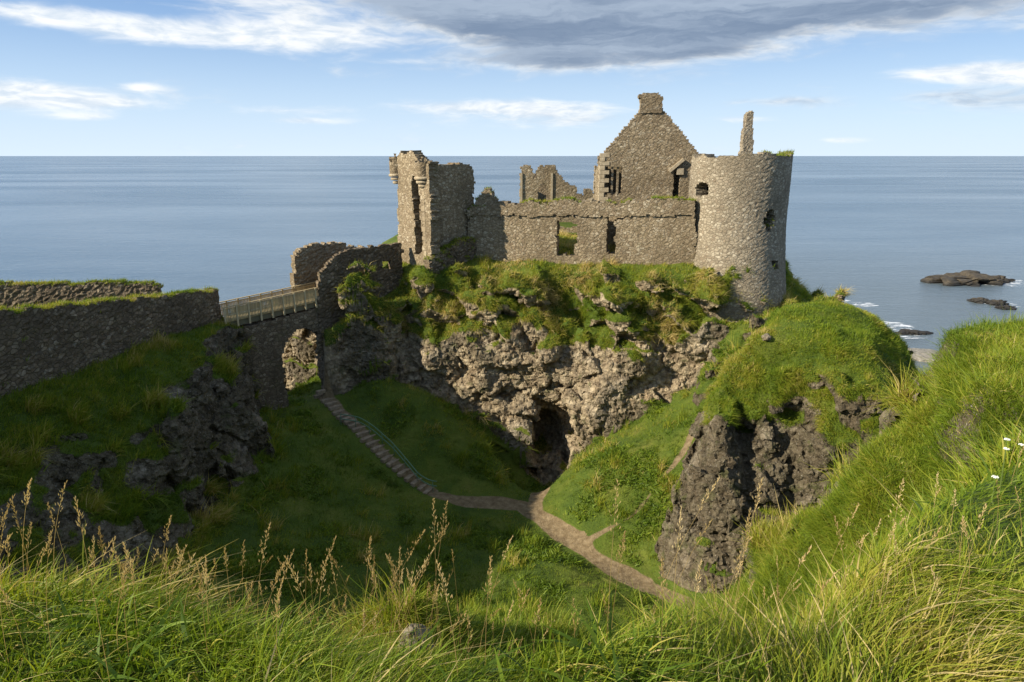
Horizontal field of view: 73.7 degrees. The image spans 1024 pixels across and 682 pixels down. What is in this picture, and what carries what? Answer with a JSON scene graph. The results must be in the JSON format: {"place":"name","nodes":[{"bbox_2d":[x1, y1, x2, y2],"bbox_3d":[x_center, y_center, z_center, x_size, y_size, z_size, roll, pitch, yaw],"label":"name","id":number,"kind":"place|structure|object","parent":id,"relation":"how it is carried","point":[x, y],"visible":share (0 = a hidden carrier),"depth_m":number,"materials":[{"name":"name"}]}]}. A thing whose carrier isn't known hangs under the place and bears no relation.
{"place":"outdoors","nodes":[
{"label":"outdoors","id":0,"kind":"place"},
{"bbox_2d":[0,314,280,596],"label":"headland ridge","id":1,"kind":"structure","parent":0,"point":[192,431],"depth_m":39.60,"materials":[{"name":"green plant"}]},
{"bbox_2d":[0,276,163,308],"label":"boundary wall","id":2,"kind":"structure","parent":1,"relation":"on","point":[12,293],"depth_m":51.98,"materials":[{"name":"grey stone"}]},
{"bbox_2d":[0,285,221,397],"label":"approach wall","id":3,"kind":"structure","parent":1,"relation":"on","point":[48,340],"depth_m":41.76,"materials":[{"name":"grey stone"}]},
{"bbox_2d":[0,297,289,591],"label":"ridge grass","id":4,"kind":"structure","parent":1,"relation":"on","point":[76,414],"depth_m":39.05,"materials":[{"name":"green plant"}]},
{"bbox_2d":[382,222,577,243],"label":"land","id":5,"kind":"structure","parent":0,"point":[562,224],"depth_m":79.82,"materials":[{"name":"green plant"}]},
{"bbox_2d":[519,165,593,221],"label":"ruin","id":6,"kind":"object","parent":5,"relation":"on","point":[547,182],"visible":0.44,"depth_m":83.98,"materials":[{"name":"stone"}]},
{"bbox_2d":[559,226,577,234],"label":"court wall","id":7,"kind":"structure","parent":5,"relation":"on","point":[573,229],"depth_m":72.86,"materials":[{"name":"stone"}]},
{"bbox_2d":[587,92,698,203],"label":"gabled house","id":8,"kind":"structure","parent":5,"relation":"on","point":[649,151],"depth_m":66.45,"materials":[{"name":"stone"}]},
{"bbox_2d":[318,360,697,610],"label":"path","id":9,"kind":"structure","parent":0,"point":[561,531],"depth_m":48.58,"materials":[{"name":"brown gravel"},{"name":"gravel"}]},
{"bbox_2d":[0,156,1023,374],"bbox_3d":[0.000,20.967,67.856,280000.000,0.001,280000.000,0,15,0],"label":"sea","id":10,"kind":"structure","parent":0,"point":[883,236],"depth_m":422.14,"materials":[{"name":"liquid"}]},
{"bbox_2d":[895,329,932,334],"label":"sea rock","id":11,"kind":"object","parent":10,"relation":"in","point":[908,332],"visible":0.98,"depth_m":150.47,"materials":[{"name":"grey stone"}]},
{"bbox_2d":[908,348,938,362],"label":"shingle bank","id":12,"kind":"structure","parent":10,"relation":"in","point":[918,352],"depth_m":132.24,"materials":[{"name":"grey gravel"}]},
{"bbox_2d":[920,270,1008,286],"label":"sea rock","id":13,"kind":"object","parent":10,"relation":"in","point":[972,278],"visible":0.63,"depth_m":208.84,"materials":[{"name":"grey stone"}]},
{"bbox_2d":[967,297,988,303],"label":"sea rock","id":14,"kind":"object","parent":10,"relation":"in","point":[980,300],"visible":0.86,"depth_m":183.02,"materials":[{"name":"grey stone"}]},
{"bbox_2d":[986,299,1008,305],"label":"sea rock","id":15,"kind":"object","parent":10,"relation":"in","point":[993,302],"visible":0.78,"depth_m":179.93,"materials":[{"name":"grey stone"}]},
{"bbox_2d":[991,275,1014,282],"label":"sea rock","id":16,"kind":"object","parent":10,"relation":"in","point":[1004,278],"visible":0.38,"depth_m":214.03,"materials":[{"name":"grey stone"}]},
{"bbox_2d":[994,305,1016,309],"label":"sea rock","id":17,"kind":"object","parent":10,"relation":"in","point":[1006,307],"visible":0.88,"depth_m":175.19,"materials":[{"name":"grey stone"}]},
{"bbox_2d":[0,302,1023,681],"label":"grassy slope","id":18,"kind":"structure","parent":0,"point":[878,445],"depth_m":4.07,"materials":[{"name":"green plant"}]},
{"bbox_2d":[398,623,433,653],"bbox_3d":[-1.351,4.339,9.663,0.496,0.709,0.590,0,15,0],"label":"rock outcrop","id":19,"kind":"object","parent":18,"relation":"on","point":[422,626],"visible":0.27,"depth_m":9.52,"materials":[{"name":"grey stone"}]},
{"bbox_2d":[0,320,1023,681],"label":"long grass","id":20,"kind":"structure","parent":18,"relation":"on","point":[730,646],"depth_m":2.70,"materials":[{"name":"green plant"}]},
{"bbox_2d":[0,431,1023,681],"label":"seeding grass","id":21,"kind":"structure","parent":18,"relation":"on","point":[180,557],"depth_m":2.91,"materials":[{"name":"plant"}]},
{"bbox_2d":[0,488,1023,681],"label":"broad leaf weeds","id":22,"kind":"object","parent":18,"relation":"on","point":[111,671],"visible":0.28,"depth_m":2.46,"materials":[{"name":"green plant"}]},
{"bbox_2d":[991,475,998,508],"bbox_3d":[3.101,0.998,4.416,0.044,0.272,0.040,0,15,0],"label":"wildflower","id":23,"kind":"object","parent":18,"relation":"on","point":[994,476],"visible":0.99,"depth_m":4.39,"materials":[{"name":"white plant"}]},
{"bbox_2d":[999,447,1009,494],"bbox_3d":[3.372,0.911,4.703,0.039,0.377,0.042,0,15,0],"label":"wildflower","id":24,"kind":"object","parent":18,"relation":"on","point":[1003,465],"visible":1,"depth_m":4.69,"materials":[{"name":"green"}]},
{"bbox_2d":[999,438,1010,489],"bbox_3d":[3.442,0.879,4.798,0.039,0.415,0.041,12,19,37],"label":"wildflower","id":25,"kind":"object","parent":18,"relation":"on","point":[1004,457],"visible":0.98,"depth_m":4.78,"materials":[{"name":"green"}]},
{"bbox_2d":[1015,443,1023,483],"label":"wildflower","id":26,"kind":"object","parent":18,"relation":"on","point":[1020,444],"visible":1,"depth_m":4.99,"materials":[{"name":"green"}]},
{"bbox_2d":[0,0,1023,155],"label":"sky","id":27,"kind":"structure","parent":0,"point":[78,77],"materials":[{"name":"blue"}]},
{"bbox_2d":[150,263,875,642],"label":"valley ground","id":28,"kind":"structure","parent":0,"point":[364,353],"depth_m":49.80,"materials":[{"name":"green plant"}]},
{"bbox_2d":[239,307,322,409],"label":"stone arch","id":29,"kind":"structure","parent":28,"relation":"on","point":[270,336],"depth_m":56.01,"materials":[{"name":"grey stone"}]},
{"bbox_2d":[219,282,326,325],"bbox_3d":[-19.700,-3.036,56.112,8.978,2.402,2.420,-13,20,-39],"label":"footbridge","id":30,"kind":"object","parent":29,"relation":"on","point":[241,313],"visible":0.97,"depth_m":55.42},
{"bbox_2d":[313,389,433,494],"bbox_3d":[-11.727,7.977,55.417,13.384,5.841,2.225,12,19,37],"label":"stairway","id":31,"kind":"object","parent":28,"relation":"on","point":[385,459],"visible":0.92,"depth_m":54.31,"materials":[{"name":"stone"}]},
{"bbox_2d":[340,414,436,486],"bbox_3d":[-9.791,8.853,54.146,9.310,4.997,0.633,8,17,29],"label":"handrail","id":32,"kind":"object","parent":31,"relation":"on","point":[432,485],"visible":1,"depth_m":54.06,"materials":[{"name":"green paint"}]},
{"bbox_2d":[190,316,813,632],"bbox_3d":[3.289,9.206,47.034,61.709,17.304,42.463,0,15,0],"label":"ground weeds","id":33,"kind":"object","parent":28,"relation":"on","point":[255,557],"visible":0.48,"depth_m":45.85,"materials":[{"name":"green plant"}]},
{"bbox_2d":[601,434,693,532],"bbox_3d":[10.771,8.642,48.284,11.753,6.791,1.184,-13,20,-39],"label":"trail","id":34,"kind":"object","parent":28,"relation":"on","point":[687,444],"visible":0.61,"depth_m":48.69,"materials":[{"name":"brown soil"}]},
{"bbox_2d":[656,303,917,592],"bbox_3d":[21.194,7.579,47.056,28.653,20.519,14.827,-9,18,-31],"label":"rock mound","id":35,"kind":"object","parent":28,"relation":"on","point":[785,455],"visible":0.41,"depth_m":39.40,"materials":[{"name":"grey stone"}]},
{"bbox_2d":[761,333,770,340],"bbox_3d":[15.219,-0.231,40.850,0.521,0.472,0.616,0,15,0],"label":"boulder","id":36,"kind":"object","parent":35,"relation":"on","point":[766,336],"visible":1,"depth_m":40.67,"materials":[{"name":"grey stone"}]},
{"bbox_2d":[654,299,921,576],"bbox_3d":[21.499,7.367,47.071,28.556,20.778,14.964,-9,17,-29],"label":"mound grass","id":37,"kind":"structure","parent":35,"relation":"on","point":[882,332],"depth_m":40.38,"materials":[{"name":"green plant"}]},
{"bbox_2d":[282,235,845,486],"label":"castle crag","id":38,"kind":"structure","parent":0,"point":[554,394],"depth_m":58.94,"materials":[{"name":"grey stone"}]},
{"bbox_2d":[290,241,364,296],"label":"passage wall","id":39,"kind":"structure","parent":38,"relation":"on","point":[309,261],"depth_m":58.96,"materials":[{"name":"stone"}]},
{"bbox_2d":[315,242,403,358],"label":"passage wall","id":40,"kind":"structure","parent":38,"relation":"on","point":[329,280],"depth_m":58.64,"materials":[{"name":"grey stone"}]},
{"bbox_2d":[389,150,477,276],"bbox_3d":[-5.880,-11.232,63.509,9.124,12.521,7.270,-12,19,-36],"label":"gatehouse","id":41,"kind":"object","parent":38,"relation":"on","point":[435,200],"visible":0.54,"depth_m":60.65,"materials":[{"name":"stone"}]},
{"bbox_2d":[282,229,858,486],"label":"crag grass","id":42,"kind":"structure","parent":38,"relation":"on","point":[700,273],"depth_m":58.54,"materials":[{"name":"green plant"}]},
{"bbox_2d":[465,184,697,264],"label":"curtain wall","id":43,"kind":"structure","parent":38,"relation":"on","point":[655,229],"depth_m":59.67,"materials":[{"name":"stone"}]},
{"bbox_2d":[688,111,793,321],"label":"round tower","id":44,"kind":"structure","parent":38,"relation":"on","point":[741,204],"depth_m":56.17,"materials":[{"name":"stone"}]},
{"bbox_2d":[667,352,933,629],"bbox_3d":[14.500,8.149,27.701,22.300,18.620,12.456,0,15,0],"label":"hillside grass","id":45,"kind":"structure","parent":0,"point":[900,394],"depth_m":23.77,"materials":[{"name":"green plant"}]}
]}

